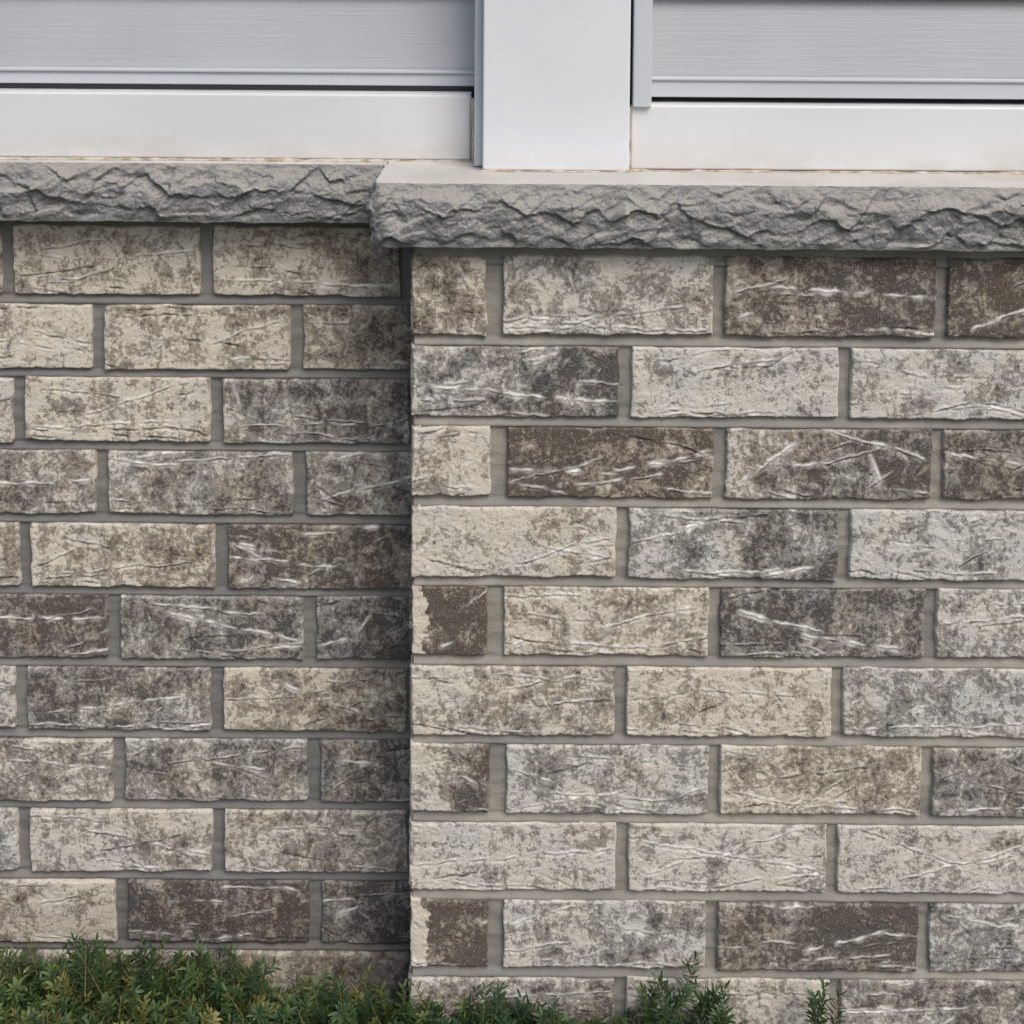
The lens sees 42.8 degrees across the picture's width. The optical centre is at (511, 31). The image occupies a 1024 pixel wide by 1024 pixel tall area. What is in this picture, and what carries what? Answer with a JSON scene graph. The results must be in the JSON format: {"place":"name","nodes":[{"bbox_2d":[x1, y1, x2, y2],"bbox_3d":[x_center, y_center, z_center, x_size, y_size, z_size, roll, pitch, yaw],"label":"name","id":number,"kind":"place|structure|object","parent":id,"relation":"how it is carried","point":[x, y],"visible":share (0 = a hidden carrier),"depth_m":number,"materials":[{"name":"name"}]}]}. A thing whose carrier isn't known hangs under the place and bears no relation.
{"place":"outdoors","nodes":[
{"label":"outdoors","id":0,"kind":"place"},
{"label":"ground","id":1,"kind":"structure","parent":0,"visible":0},
{"bbox_2d":[0,224,413,1008],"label":"recessed brickwork","id":2,"kind":"object","parent":1,"relation":"on","point":[264,260],"visible":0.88,"depth_m":1.81,"materials":[{"name":"brick"}]},
{"bbox_2d":[0,221,413,1018],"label":"recessed mortar","id":3,"kind":"object","parent":2,"relation":"attached to","point":[206,295],"visible":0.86,"depth_m":1.82,"materials":[{"name":"grey concrete"}]},
{"bbox_2d":[411,253,418,973],"bbox_3d":[-0.124,0.890,1.742,0.009,1.272,0.170,0,3,0],"label":"return mortar","id":4,"kind":"object","parent":1,"relation":"on","point":[413,663],"visible":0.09,"depth_m":1.66,"materials":[{"name":"grey concrete"}]},
{"bbox_2d":[0,926,848,1023],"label":"yew hedge","id":5,"kind":"object","parent":1,"relation":"on","point":[85,985],"visible":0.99,"depth_m":1.62,"materials":[{"name":"green plant"}]},
{"bbox_2d":[408,247,1023,1023],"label":"pier brickwork","id":6,"kind":"object","parent":1,"relation":"on","point":[830,297],"visible":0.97,"depth_m":1.64,"materials":[{"name":"brick"}]},
{"bbox_2d":[413,247,1023,1023],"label":"pier mortar","id":7,"kind":"object","parent":6,"relation":"attached to","point":[497,583],"visible":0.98,"depth_m":1.65,"materials":[{"name":"grey concrete"}]},
{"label":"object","id":8,"kind":"object","parent":1,"relation":"on","visible":0},
{"bbox_2d":[0,159,387,223],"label":"stone sill","id":9,"kind":"structure","parent":8,"relation":"attached to","point":[178,191],"depth_m":1.73,"materials":[{"name":"grey stone"}]},
{"bbox_2d":[0,156,470,162],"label":"caulk bead","id":10,"kind":"object","parent":9,"relation":"on","point":[282,159],"visible":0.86,"depth_m":1.76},
{"bbox_2d":[360,159,1023,251],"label":"stone sill","id":11,"kind":"structure","parent":8,"relation":"on","point":[467,205],"depth_m":1.58,"materials":[{"name":"grey stone"}]},
{"bbox_2d":[470,98,473,161],"bbox_3d":[-0.052,0.132,1.756,0.008,0.087,0.008,0,3,0],"label":"caulk bead","id":12,"kind":"object","parent":11,"relation":"on","point":[472,128],"visible":0.66,"depth_m":1.75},
{"bbox_2d":[0,91,1023,171],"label":"frame rail","id":13,"kind":"object","parent":11,"relation":"on","point":[823,136],"visible":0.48,"depth_m":1.76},
{"bbox_2d":[0,88,471,93],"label":"frame lip","id":14,"kind":"object","parent":13,"relation":"on","point":[250,91],"visible":1,"depth_m":1.77,"materials":[{"name":"white metal"}]},
{"bbox_2d":[0,67,1023,98],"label":"siding bottom trim","id":15,"kind":"structure","parent":13,"relation":"on","point":[819,87],"depth_m":1.78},
{"bbox_2d":[0,0,474,69],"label":"lap siding","id":16,"kind":"object","parent":15,"relation":"attached to","point":[360,34],"visible":0.97,"depth_m":1.79,"materials":[{"name":"plastic"}]},
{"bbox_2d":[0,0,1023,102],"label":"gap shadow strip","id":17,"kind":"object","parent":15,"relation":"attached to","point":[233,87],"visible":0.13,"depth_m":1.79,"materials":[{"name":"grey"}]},
{"bbox_2d":[652,0,1023,78],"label":"lap siding","id":18,"kind":"object","parent":15,"relation":"attached to","point":[974,39],"visible":0.97,"depth_m":1.71,"materials":[{"name":"plastic"}]},
{"bbox_2d":[480,169,629,172],"bbox_3d":[0.055,0.180,1.680,0.193,0.006,0.006,0,3,0],"label":"caulk bead","id":19,"kind":"object","parent":11,"relation":"on","point":[555,171],"visible":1,"depth_m":1.68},
{"bbox_2d":[482,0,630,170],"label":"corner post","id":20,"kind":"object","parent":11,"relation":"on","point":[556,84],"visible":1,"depth_m":1.67,"materials":[{"name":"white metal"}]},
{"bbox_2d":[474,0,482,165],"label":"post side trim","id":21,"kind":"structure","parent":20,"relation":"attached to","point":[478,103],"depth_m":1.71,"materials":[{"name":"white plastic"}]},
{"bbox_2d":[631,0,652,107],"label":"siding channel","id":22,"kind":"object","parent":20,"relation":"attached to","point":[642,54],"visible":0.82,"depth_m":1.67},
{"bbox_2d":[628,108,630,170],"bbox_3d":[0.152,0.139,1.686,0.004,0.082,0.004,0,3,0],"label":"caulk bead","id":23,"kind":"object","parent":11,"relation":"on","point":[630,140],"visible":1,"depth_m":1.69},
{"bbox_2d":[629,168,1023,174],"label":"caulk bead","id":24,"kind":"object","parent":11,"relation":"on","point":[828,171],"visible":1,"depth_m":1.69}
]}

